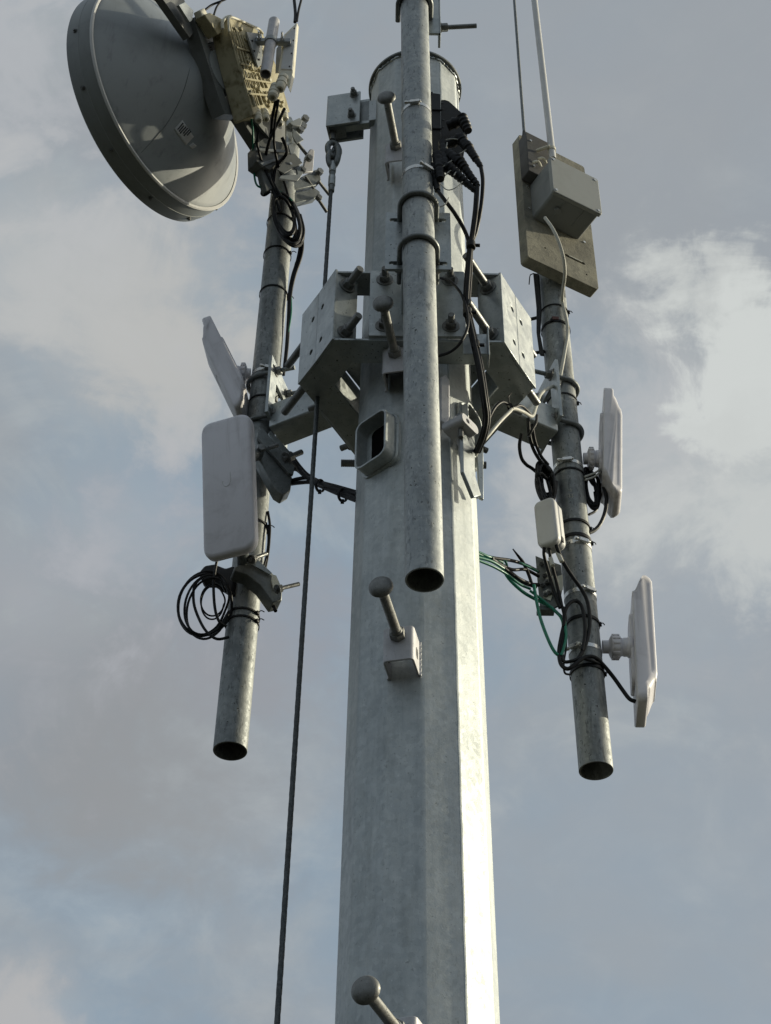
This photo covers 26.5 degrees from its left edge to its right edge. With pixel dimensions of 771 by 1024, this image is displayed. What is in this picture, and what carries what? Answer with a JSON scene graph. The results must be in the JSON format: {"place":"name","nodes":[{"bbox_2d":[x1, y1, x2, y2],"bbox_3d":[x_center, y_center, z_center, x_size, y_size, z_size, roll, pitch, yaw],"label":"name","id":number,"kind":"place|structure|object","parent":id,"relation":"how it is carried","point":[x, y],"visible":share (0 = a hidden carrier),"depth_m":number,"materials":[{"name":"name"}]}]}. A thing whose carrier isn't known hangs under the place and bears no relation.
{"place":"outdoors","nodes":[
{"label":"outdoors","id":0,"kind":"place"},
{"bbox_2d":[0,0,770,1023],"label":"sky","id":1,"kind":"structure","parent":0,"point":[142,867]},
{"label":"ground","id":2,"kind":"structure","parent":0,"visible":0},
{"bbox_2d":[335,51,499,1023],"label":"monopole","id":3,"kind":"object","parent":2,"relation":"on","point":[417,932],"visible":0.6,"depth_m":3.96,"materials":[{"name":"metal"}]},
{"bbox_2d":[289,451,355,501],"bbox_3d":[-0.195,-0.111,4.882,0.036,0.436,0.344,33,-51,-30],"label":"entry bundle","id":4,"kind":"object","parent":3,"relation":"attached to","point":[347,493],"visible":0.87,"depth_m":4.82,"materials":[{"name":"black rubber"}]},
{"bbox_2d":[314,479,323,493],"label":"cable tie","id":5,"kind":"object","parent":4,"relation":"attached to","point":[319,491],"visible":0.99,"depth_m":4.83,"materials":[{"name":"black plastic"}]},
{"bbox_2d":[337,488,346,503],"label":"cable tie","id":6,"kind":"object","parent":4,"relation":"attached to","point":[342,501],"visible":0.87,"depth_m":4.72,"materials":[{"name":"black plastic"}]},
{"bbox_2d":[298,293,360,450],"bbox_3d":[-0.078,-0.370,5.103,0.142,0.314,0.598,-20,-46,22],"label":"sector bracket","id":7,"kind":"object","parent":3,"relation":"attached to","point":[336,407],"visible":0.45,"depth_m":4.92,"materials":[{"name":"metal"}]},
{"bbox_2d":[246,355,359,454],"bbox_3d":[-0.294,-0.331,5.224,0.360,0.392,0.282,-20,-46,21],"label":"support arm","id":8,"kind":"object","parent":7,"relation":"attached to","point":[296,423],"visible":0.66,"depth_m":5.17},
{"bbox_2d":[213,131,299,760],"bbox_3d":[-0.396,-0.398,5.362,0.110,2.814,0.093,1,-42,0],"label":"mounting pipe","id":9,"kind":"object","parent":8,"relation":"attached to","point":[232,727],"visible":0.57,"depth_m":4.90,"materials":[{"name":"metal"}]},
{"bbox_2d":[176,562,232,640],"bbox_3d":[-0.516,0.255,4.686,0.161,0.284,0.073,1,-42,0],"label":"cable coil","id":10,"kind":"object","parent":9,"relation":"hanging from","point":[223,620],"visible":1,"depth_m":4.67,"materials":[{"name":"black rubber"}]},
{"bbox_2d":[200,565,235,596],"bbox_3d":[-0.486,0.211,4.783,0.113,0.122,0.050,-6,-43,7],"label":"clamp","id":11,"kind":"object","parent":9,"relation":"attached to","point":[226,573],"visible":0.51,"depth_m":4.78,"materials":[{"name":"black metal"}]},
{"bbox_2d":[202,316,250,416],"bbox_3d":[-0.502,-0.464,5.400,0.118,0.455,0.158,-20,-42,-10],"label":"panel antenna","id":12,"kind":"object","parent":9,"relation":"attached to","point":[231,376],"visible":0.91,"depth_m":5.34,"materials":[{"name":"plastic"}]},
{"bbox_2d":[229,614,263,630],"bbox_3d":[-0.411,0.327,4.707,0.102,0.011,0.100,15,-44,-15],"label":"cable tie","id":13,"kind":"object","parent":9,"relation":"attached to","point":[251,617],"visible":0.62,"depth_m":4.67,"materials":[{"name":"black plastic"}]},
{"bbox_2d":[228,606,264,622],"bbox_3d":[-0.411,0.306,4.725,0.101,0.011,0.102,14,-44,-14],"label":"cable tie","id":14,"kind":"object","parent":9,"relation":"attached to","point":[257,612],"visible":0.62,"depth_m":4.70,"materials":[{"name":"black plastic"}]},
{"bbox_2d":[252,363,268,374],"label":"hose clamp","id":15,"kind":"object","parent":9,"relation":"attached to","point":[263,366],"visible":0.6,"depth_m":5.36,"materials":[{"name":"silver metal"}]},
{"bbox_2d":[230,552,299,611],"bbox_3d":[-0.342,0.183,4.707,0.188,0.179,0.115,13,-44,-13],"label":"panel clamp","id":16,"kind":"object","parent":9,"relation":"attached to","point":[257,578],"visible":0.98,"depth_m":4.70,"materials":[{"name":"metal"}]},
{"bbox_2d":[249,394,280,401],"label":"cable tie","id":17,"kind":"object","parent":9,"relation":"attached to","point":[264,395],"visible":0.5,"depth_m":5.28,"materials":[{"name":"black plastic"}]},
{"bbox_2d":[263,511,270,567],"bbox_3d":[-0.355,0.083,4.901,0.022,0.236,0.018,1,-42,0],"label":"cable","id":18,"kind":"object","parent":9,"relation":"attached to","point":[265,563],"visible":0.85,"depth_m":4.91,"materials":[{"name":"black rubber"}]},
{"bbox_2d":[259,284,293,298],"bbox_3d":[-0.388,-0.750,5.681,0.100,0.011,0.102,-26,-48,26],"label":"cable tie","id":19,"kind":"object","parent":9,"relation":"attached to","point":[274,285],"visible":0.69,"depth_m":5.65,"materials":[{"name":"black plastic"}]},
{"bbox_2d":[266,212,291,223],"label":"cable tie","id":20,"kind":"object","parent":9,"relation":"attached to","point":[280,213],"visible":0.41,"depth_m":5.92,"materials":[{"name":"black plastic"}]},
{"bbox_2d":[263,245,295,260],"bbox_3d":[-0.384,-0.909,5.823,0.100,0.011,0.102,22,-46,-22],"label":"cable tie","id":21,"kind":"object","parent":9,"relation":"attached to","point":[290,252],"visible":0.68,"depth_m":5.80,"materials":[{"name":"black plastic"}]},
{"bbox_2d":[270,192,304,247],"bbox_3d":[-0.349,-1.048,5.834,0.130,0.342,0.080,1,-42,0],"label":"cable coil","id":22,"kind":"object","parent":9,"relation":"hanging from","point":[296,240],"visible":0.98,"depth_m":5.78,"materials":[{"name":"black rubber"}]},
{"bbox_2d":[248,114,328,212],"bbox_3d":[-0.329,-1.265,6.043,0.170,0.432,0.388,-28,-49,28],"label":"dish clamp","id":23,"kind":"object","parent":9,"relation":"attached to","point":[307,192],"visible":0.98,"depth_m":6.00,"materials":[{"name":"metal"}]},
{"bbox_2d":[66,0,284,221],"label":"dish antenna","id":24,"kind":"object","parent":23,"relation":"attached to","point":[149,91],"visible":0.94,"depth_m":5.81,"materials":[{"name":"paint"}]},
{"bbox_2d":[205,0,225,14],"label":"hook cable","id":25,"kind":"object","parent":24,"relation":"attached to","point":[218,3],"visible":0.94,"depth_m":6.18,"materials":[{"name":"black rubber"}]},
{"bbox_2d":[194,8,289,126],"bbox_3d":[-0.513,-1.614,5.968,0.133,0.465,0.497,-20,-46,21],"label":"radio unit","id":26,"kind":"object","parent":24,"relation":"attached to","point":[239,51],"visible":0.81,"depth_m":5.90,"materials":[{"name":"beige metal"}]},
{"bbox_2d":[251,99,292,212],"bbox_3d":[-0.415,-1.281,5.842,0.145,0.319,0.301,-2,-42,3],"label":"drop cable","id":27,"kind":"object","parent":26,"relation":"hanging from","point":[275,190],"visible":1,"depth_m":5.87,"materials":[{"name":"black rubber"}]},
{"bbox_2d":[255,16,290,78],"bbox_3d":[-0.411,-1.691,6.006,0.129,0.390,0.136,1,-42,0],"label":"stub pipe","id":28,"kind":"object","parent":26,"relation":"attached to","point":[270,41],"visible":1,"depth_m":5.98,"materials":[{"name":"metal"}]},
{"bbox_2d":[267,23,298,100],"bbox_3d":[-0.373,-1.638,5.941,0.080,0.488,0.059,-13,-44,15],"label":"slim radio","id":29,"kind":"object","parent":28,"relation":"attached to","point":[286,75],"visible":1,"depth_m":5.91,"materials":[{"name":"beige plastic"}]},
{"bbox_2d":[293,0,301,23],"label":"top cable","id":30,"kind":"object","parent":29,"relation":"attached to","point":[296,15],"visible":1,"depth_m":6.19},
{"bbox_2d":[282,229,303,375],"bbox_3d":[-0.315,-0.734,5.630,0.034,0.721,0.066,17,-45,-17],"label":"cable","id":31,"kind":"object","parent":9,"relation":"attached to","point":[293,278],"visible":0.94,"depth_m":5.64,"materials":[{"name":"black rubber"}]},
{"bbox_2d":[255,428,303,502],"bbox_3d":[-0.337,-0.167,5.029,0.154,0.305,0.106,18,-45,-18],"label":"panel clamp","id":32,"kind":"object","parent":8,"relation":"attached to","point":[275,466],"visible":0.98,"depth_m":4.99,"materials":[{"name":"metal"}]},
{"bbox_2d":[202,415,263,565],"bbox_3d":[-0.405,-0.039,4.818,0.158,0.509,0.293,-14,-31,16],"label":"panel antenna","id":33,"kind":"object","parent":32,"relation":"attached to","point":[231,454],"visible":0.98,"depth_m":4.68,"materials":[{"name":"plastic"}]},
{"bbox_2d":[281,312,361,415],"bbox_3d":[-0.194,-0.436,4.875,0.052,0.052,0.460,22,-46,-22],"label":"threaded rod","id":34,"kind":"object","parent":7,"relation":"attached to","point":[346,330],"visible":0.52,"depth_m":4.77,"materials":[{"name":"metal"}]},
{"bbox_2d":[285,266,363,368],"bbox_3d":[-0.191,-0.592,5.016,0.052,0.052,0.460,22,-46,-22],"label":"threaded rod","id":35,"kind":"object","parent":7,"relation":"attached to","point":[347,284],"visible":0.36,"depth_m":4.90,"materials":[{"name":"metal"}]},
{"bbox_2d":[326,87,375,142],"bbox_3d":[-0.110,-1.425,5.843,0.195,0.185,0.108,-7,-43,8],"label":"pulley bracket","id":36,"kind":"object","parent":3,"relation":"attached to","point":[351,116],"visible":1,"depth_m":5.82,"materials":[{"name":"metal"}]},
{"bbox_2d":[325,130,341,167],"bbox_3d":[-0.182,-1.275,5.747,0.060,0.234,0.047,1,-42,0],"label":"shackle","id":37,"kind":"object","parent":36,"relation":"hanging from","point":[334,153],"visible":1,"depth_m":5.71,"materials":[{"name":"metal"}]},
{"bbox_2d":[274,160,335,1023],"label":"wire rope","id":38,"kind":"object","parent":37,"relation":"hanging from","point":[331,188],"visible":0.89,"depth_m":4.20,"materials":[{"name":"metal"}]},
{"bbox_2d":[351,975,421,1023],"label":"step peg","id":39,"kind":"object","parent":3,"relation":"attached to","point":[365,989],"visible":1,"depth_m":3.20,"materials":[{"name":"metal"}]},
{"bbox_2d":[372,295,402,391],"bbox_3d":[0.016,-0.483,4.669,0.088,0.104,0.290,-7,-43,8],"label":"step peg","id":40,"kind":"object","parent":3,"relation":"attached to","point":[392,362],"visible":0.77,"depth_m":4.69,"materials":[{"name":"metal"}]},
{"bbox_2d":[377,91,401,180],"bbox_3d":[0.024,-1.233,5.355,0.088,0.104,0.290,-6,-43,7],"label":"step peg","id":41,"kind":"object","parent":3,"relation":"attached to","point":[393,150],"visible":0.77,"depth_m":5.37,"materials":[{"name":"metal"}]},
{"bbox_2d":[369,576,421,679],"bbox_3d":[0.016,0.278,3.969,0.088,0.104,0.289,-8,-43,10],"label":"step peg","id":42,"kind":"object","parent":3,"relation":"attached to","point":[400,643],"visible":1,"depth_m":4.00,"materials":[{"name":"metal"}]},
{"bbox_2d":[341,459,486,468],"bbox_3d":[0.089,-0.151,5.186,0.460,0.052,0.052,1,-42,0],"label":"threaded rod","id":43,"kind":"object","parent":3,"relation":"attached to","point":[347,463],"visible":0.1,"depth_m":5.17,"materials":[{"name":"metal"}]},
{"bbox_2d":[315,269,518,375],"bbox_3d":[0.095,-0.565,4.884,0.598,0.314,0.142,1,-42,0],"label":"sector bracket","id":44,"kind":"object","parent":3,"relation":"attached to","point":[335,349],"visible":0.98,"depth_m":4.81,"materials":[{"name":"metal"}]},
{"bbox_2d":[369,190,465,338],"bbox_3d":[0.096,-0.734,4.773,0.282,0.392,0.260,1,-42,0],"label":"clamp","id":45,"kind":"object","parent":44,"relation":"attached to","point":[387,280],"visible":0.72,"depth_m":4.80,"materials":[{"name":"grey metal"}]},
{"bbox_2d":[401,0,443,592],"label":"mounting pipe","id":46,"kind":"object","parent":45,"relation":"attached to","point":[424,555],"visible":0.98,"depth_m":4.41,"materials":[{"name":"metal"}]},
{"bbox_2d":[401,99,431,119],"bbox_3d":[0.097,-1.247,5.137,0.096,0.016,0.107,1,-42,0],"label":"hose clamp","id":47,"kind":"object","parent":46,"relation":"attached to","point":[413,102],"visible":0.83,"depth_m":5.10,"materials":[{"name":"silver metal"}]},
{"bbox_2d":[402,160,433,176],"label":"hose clamp","id":48,"kind":"object","parent":46,"relation":"attached to","point":[426,166],"visible":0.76,"depth_m":4.89,"materials":[{"name":"silver metal"}]},
{"bbox_2d":[395,0,476,47],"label":"pipe clamp","id":49,"kind":"object","parent":46,"relation":"attached to","point":[437,27],"visible":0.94,"depth_m":5.60,"materials":[{"name":"metal"}]},
{"bbox_2d":[431,92,482,206],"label":"connectors","id":50,"kind":"object","parent":46,"relation":"attached to","point":[451,130],"visible":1,"depth_m":4.99,"materials":[{"name":"black plastic"}]},
{"bbox_2d":[463,326,489,367],"bbox_3d":[0.259,-0.475,4.653,0.075,0.139,0.053,1,-42,0],"label":"cable bracket","id":51,"kind":"object","parent":44,"relation":"attached to","point":[484,350],"visible":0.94,"depth_m":4.67,"materials":[{"name":"metal"}]},
{"bbox_2d":[436,165,490,453],"bbox_3d":[0.220,-0.594,4.743,0.151,0.890,0.350,1,-42,0],"label":"feeder bundle","id":52,"kind":"object","parent":51,"relation":"attached to","point":[476,351],"visible":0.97,"depth_m":4.70,"materials":[{"name":"black rubber"}]},
{"bbox_2d":[438,277,469,356],"bbox_3d":[0.189,-0.579,4.702,0.114,0.341,0.022,-29,-50,29],"label":"loop cable","id":53,"kind":"object","parent":52,"relation":"hanging from","point":[467,318],"visible":1,"depth_m":4.63,"materials":[{"name":"black rubber"}]},
{"bbox_2d":[463,307,476,317],"bbox_3d":[0.240,-0.570,4.676,0.039,0.028,0.026,1,-42,0],"label":"cable clip","id":54,"kind":"object","parent":52,"relation":"attached to","point":[471,311],"visible":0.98,"depth_m":4.67,"materials":[{"name":"black plastic"}]},
{"bbox_2d":[466,239,479,250],"bbox_3d":[0.256,-0.780,4.792,0.041,0.028,0.028,1,-42,0],"label":"cable clip","id":55,"kind":"object","parent":52,"relation":"attached to","point":[471,243],"visible":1,"depth_m":4.78,"materials":[{"name":"black plastic"}]},
{"bbox_2d":[471,339,484,349],"bbox_3d":[0.260,-0.469,4.606,0.037,0.028,0.024,1,-42,0],"label":"cable clip","id":56,"kind":"object","parent":52,"relation":"attached to","point":[479,344],"visible":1,"depth_m":4.60,"materials":[{"name":"black plastic"}]},
{"bbox_2d":[468,299,539,405],"bbox_3d":[0.348,-0.466,4.833,0.052,0.052,0.460,-20,-46,22],"label":"threaded rod","id":57,"kind":"object","parent":44,"relation":"attached to","point":[478,317],"visible":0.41,"depth_m":4.75,"materials":[{"name":"metal"}]},
{"bbox_2d":[439,375,483,500],"bbox_3d":[0.219,-0.204,4.618,0.098,0.460,0.148,-27,-49,27],"label":"lug clamp","id":58,"kind":"object","parent":3,"relation":"attached to","point":[460,429],"visible":0.96,"depth_m":4.57,"materials":[{"name":"metal"}]},
{"bbox_2d":[470,296,535,430],"bbox_3d":[0.262,-0.366,5.103,0.142,0.314,0.598,22,-46,-22],"label":"sector bracket","id":59,"kind":"object","parent":3,"relation":"attached to","point":[518,382],"visible":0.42,"depth_m":4.89,"materials":[{"name":"metal"}]},
{"bbox_2d":[463,252,536,357],"bbox_3d":[0.350,-0.622,4.974,0.052,0.052,0.460,-20,-46,22],"label":"threaded rod","id":60,"kind":"object","parent":59,"relation":"attached to","point":[487,286],"visible":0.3,"depth_m":4.89,"materials":[{"name":"metal"}]},
{"bbox_2d":[472,359,583,453],"bbox_3d":[0.474,-0.320,5.225,0.356,0.392,0.282,22,-46,-22],"label":"support arm","id":61,"kind":"object","parent":59,"relation":"attached to","point":[514,423],"visible":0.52,"depth_m":5.17},
{"bbox_2d":[518,414,552,481],"bbox_3d":[0.456,-0.191,5.051,0.082,0.195,0.140,-19,-46,21],"label":"arm cable","id":62,"kind":"object","parent":61,"relation":"hanging from","point":[540,458],"visible":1,"depth_m":5.04,"materials":[{"name":"black rubber"}]},
{"bbox_2d":[537,273,612,779],"bbox_3d":[0.573,-0.172,5.170,0.098,2.333,0.093,1,-42,0],"label":"mounting pipe","id":63,"kind":"object","parent":61,"relation":"attached to","point":[593,745],"visible":0.59,"depth_m":4.83,"materials":[{"name":"metal"}]},
{"bbox_2d":[529,273,544,355],"bbox_3d":[0.509,-0.674,5.588,0.052,0.435,0.034,1,-42,0],"label":"strap bracket","id":64,"kind":"object","parent":63,"relation":"attached to","point":[537,318],"visible":0.92,"depth_m":5.58,"materials":[{"name":"black rubber"}]},
{"bbox_2d":[534,461,557,500],"bbox_3d":[0.492,-0.084,5.005,0.074,0.234,0.080,1,-42,0],"label":"cable hank","id":65,"kind":"object","parent":63,"relation":"hanging from","point":[541,474],"visible":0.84,"depth_m":5.00,"materials":[{"name":"black rubber"}]},
{"bbox_2d":[535,556,562,615],"bbox_3d":[0.475,0.203,4.760,0.080,0.220,0.044,1,-42,0],"label":"grounding plate","id":66,"kind":"object","parent":63,"relation":"attached to","point":[545,592],"visible":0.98,"depth_m":4.75,"materials":[{"name":"metal"}]},
{"bbox_2d":[534,498,564,553],"bbox_3d":[0.494,0.053,4.831,0.070,0.168,0.106,-22,-47,23],"label":"radio","id":67,"kind":"object","parent":63,"relation":"attached to","point":[549,523],"visible":0.95,"depth_m":4.79,"materials":[{"name":"beige plastic"}]},
{"bbox_2d":[512,135,597,296],"bbox_3d":[0.605,-1.070,5.874,0.293,0.710,0.048,21,-46,-21],"label":"mounting plate","id":68,"kind":"object","parent":63,"relation":"attached to","point":[540,253],"visible":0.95,"depth_m":5.70,"materials":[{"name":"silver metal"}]},
{"bbox_2d":[519,132,548,183],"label":"spacer block","id":69,"kind":"structure","parent":68,"relation":"attached to","point":[529,144],"depth_m":5.91,"materials":[{"name":"silver metal"}]},
{"bbox_2d":[513,0,525,135],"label":"whip antenna","id":70,"kind":"object","parent":69,"relation":"on","point":[519,72],"visible":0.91,"depth_m":6.30,"materials":[{"name":"metal"}]},
{"bbox_2d":[531,0,555,166],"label":"antenna mast","id":71,"kind":"object","parent":69,"relation":"attached to","point":[550,147],"visible":0.97,"depth_m":6.16,"materials":[{"name":"beige plastic"}]},
{"bbox_2d":[530,157,601,238],"bbox_3d":[0.635,-1.105,5.789,0.206,0.212,0.139,21,-46,-21],"label":"junction box","id":72,"kind":"object","parent":68,"relation":"attached to","point":[565,198],"visible":1,"depth_m":5.74,"materials":[{"name":"plastic"}]},
{"bbox_2d":[543,216,568,384],"bbox_3d":[0.579,-0.713,5.444,0.062,0.606,0.246,-5,-42,6],"label":"pale cable","id":73,"kind":"object","parent":63,"relation":"attached to","point":[545,218],"visible":0.99,"depth_m":5.47,"materials":[{"name":"grey plastic"}]},
{"bbox_2d":[541,317,570,335],"bbox_3d":[0.578,-0.614,5.570,0.100,0.011,0.100,18,-45,-18],"label":"cable tie","id":74,"kind":"object","parent":63,"relation":"attached to","point":[551,320],"visible":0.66,"depth_m":5.54,"materials":[{"name":"black plastic"}]},
{"bbox_2d":[542,303,572,316],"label":"cable tie","id":75,"kind":"object","parent":63,"relation":"attached to","point":[568,311],"visible":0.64,"depth_m":5.60,"materials":[{"name":"black plastic"}]},
{"bbox_2d":[547,392,581,405],"bbox_3d":[0.575,-0.353,5.334,0.100,0.010,0.100,-26,-48,26],"label":"cable tie","id":76,"kind":"object","parent":63,"relation":"attached to","point":[578,402],"visible":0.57,"depth_m":5.31,"materials":[{"name":"black plastic"}]},
{"bbox_2d":[553,456,583,471],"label":"hose clamp","id":77,"kind":"object","parent":63,"relation":"attached to","point":[565,459],"visible":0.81,"depth_m":5.09,"materials":[{"name":"silver metal"}]},
{"bbox_2d":[554,466,586,478],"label":"cable tie","id":78,"kind":"object","parent":63,"relation":"attached to","point":[556,472],"visible":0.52,"depth_m":5.08,"materials":[{"name":"black plastic"}]},
{"bbox_2d":[563,518,592,529],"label":"cable tie","id":79,"kind":"object","parent":63,"relation":"attached to","point":[578,519],"visible":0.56,"depth_m":4.93,"materials":[{"name":"black plastic"}]},
{"bbox_2d":[565,536,591,550],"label":"hose clamp","id":80,"kind":"object","parent":63,"relation":"attached to","point":[580,539],"visible":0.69,"depth_m":4.87,"materials":[{"name":"silver metal"}]},
{"bbox_2d":[564,584,596,603],"bbox_3d":[0.569,0.248,4.778,0.095,0.015,0.113,1,-42,0],"label":"hose clamp","id":81,"kind":"object","parent":63,"relation":"attached to","point":[590,589],"visible":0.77,"depth_m":4.75,"materials":[{"name":"silver metal"}]},
{"bbox_2d":[565,532,595,546],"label":"cable tie","id":82,"kind":"object","parent":63,"relation":"attached to","point":[579,533],"visible":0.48,"depth_m":4.89,"materials":[{"name":"black plastic"}]},
{"bbox_2d":[567,641,601,655],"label":"hose clamp","id":83,"kind":"object","parent":63,"relation":"attached to","point":[573,646],"visible":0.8,"depth_m":4.62,"materials":[{"name":"silver metal"}]},
{"bbox_2d":[566,614,604,629],"bbox_3d":[0.568,0.328,4.718,0.100,0.011,0.100,27,-48,-26],"label":"cable tie","id":84,"kind":"object","parent":63,"relation":"attached to","point":[580,615],"visible":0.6,"depth_m":4.69,"materials":[{"name":"black plastic"}]},
{"bbox_2d":[569,663,606,680],"bbox_3d":[0.567,0.457,4.601,0.100,0.011,0.100,32,-51,-30],"label":"cable tie","id":85,"kind":"object","parent":63,"relation":"attached to","point":[588,664],"visible":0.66,"depth_m":4.57,"materials":[{"name":"black plastic"}]},
{"bbox_2d":[542,544,635,702],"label":"radio cables","id":86,"kind":"object","parent":63,"relation":"attached to","point":[577,660],"visible":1,"depth_m":4.63,"materials":[{"name":"black rubber"}]},
{"bbox_2d":[548,557,554,566],"bbox_3d":[0.479,0.144,4.728,0.018,0.031,0.014,1,-42,0],"label":"cable boot","id":87,"kind":"object","parent":86,"relation":"attached to","point":[551,561],"visible":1,"depth_m":4.72,"materials":[{"name":"white plastic"}]},
{"bbox_2d":[556,552,563,562],"bbox_3d":[0.504,0.130,4.741,0.023,0.040,0.014,1,-42,0],"label":"cable boot","id":88,"kind":"object","parent":86,"relation":"on","point":[559,557],"visible":1,"depth_m":4.73,"materials":[{"name":"white plastic"}]},
{"bbox_2d":[584,467,608,533],"bbox_3d":[0.643,-0.027,5.072,0.086,0.323,0.070,11,-43,-11],"label":"cable hank","id":89,"kind":"object","parent":63,"relation":"hanging from","point":[594,506],"visible":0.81,"depth_m":5.07,"materials":[{"name":"black rubber"}]},
{"bbox_2d":[583,388,621,517],"bbox_3d":[0.690,-0.191,5.222,0.123,0.455,0.158,3,-42,6],"label":"panel antenna","id":90,"kind":"object","parent":63,"relation":"attached to","point":[605,458],"visible":0.98,"depth_m":5.14,"materials":[{"name":"plastic"}]},
{"bbox_2d":[583,469,600,480],"bbox_3d":[0.648,-0.120,5.109,0.074,0.088,0.012,20,-46,-20],"label":"white lead","id":91,"kind":"object","parent":90,"relation":"attached to","point":[593,473],"visible":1,"depth_m":5.09,"materials":[{"name":"white plastic"}]},
{"bbox_2d":[602,575,656,727],"bbox_3d":[0.695,0.393,4.696,0.152,0.455,0.158,0,-42,5],"label":"panel antenna","id":92,"kind":"object","parent":63,"relation":"attached to","point":[637,646],"visible":1,"depth_m":4.63,"materials":[{"name":"plastic"}]},
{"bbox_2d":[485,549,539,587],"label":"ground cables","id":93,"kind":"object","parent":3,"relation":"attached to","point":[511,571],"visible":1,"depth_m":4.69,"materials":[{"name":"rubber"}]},
{"bbox_2d":[475,384,553,456],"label":"pale cables","id":94,"kind":"object","parent":3,"relation":"attached to","point":[527,413],"visible":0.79,"depth_m":4.80,"materials":[{"name":"white plastic"}]},
{"bbox_2d":[507,393,513,411],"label":"cable tie","id":95,"kind":"object","parent":94,"relation":"attached to","point":[510,405],"visible":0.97,"depth_m":4.79,"materials":[{"name":"black plastic"}]},
{"bbox_2d":[479,551,567,655],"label":"green cables","id":96,"kind":"object","parent":3,"relation":"attached to","point":[537,599],"visible":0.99,"depth_m":4.64,"materials":[{"name":"green rubber"}]}
]}

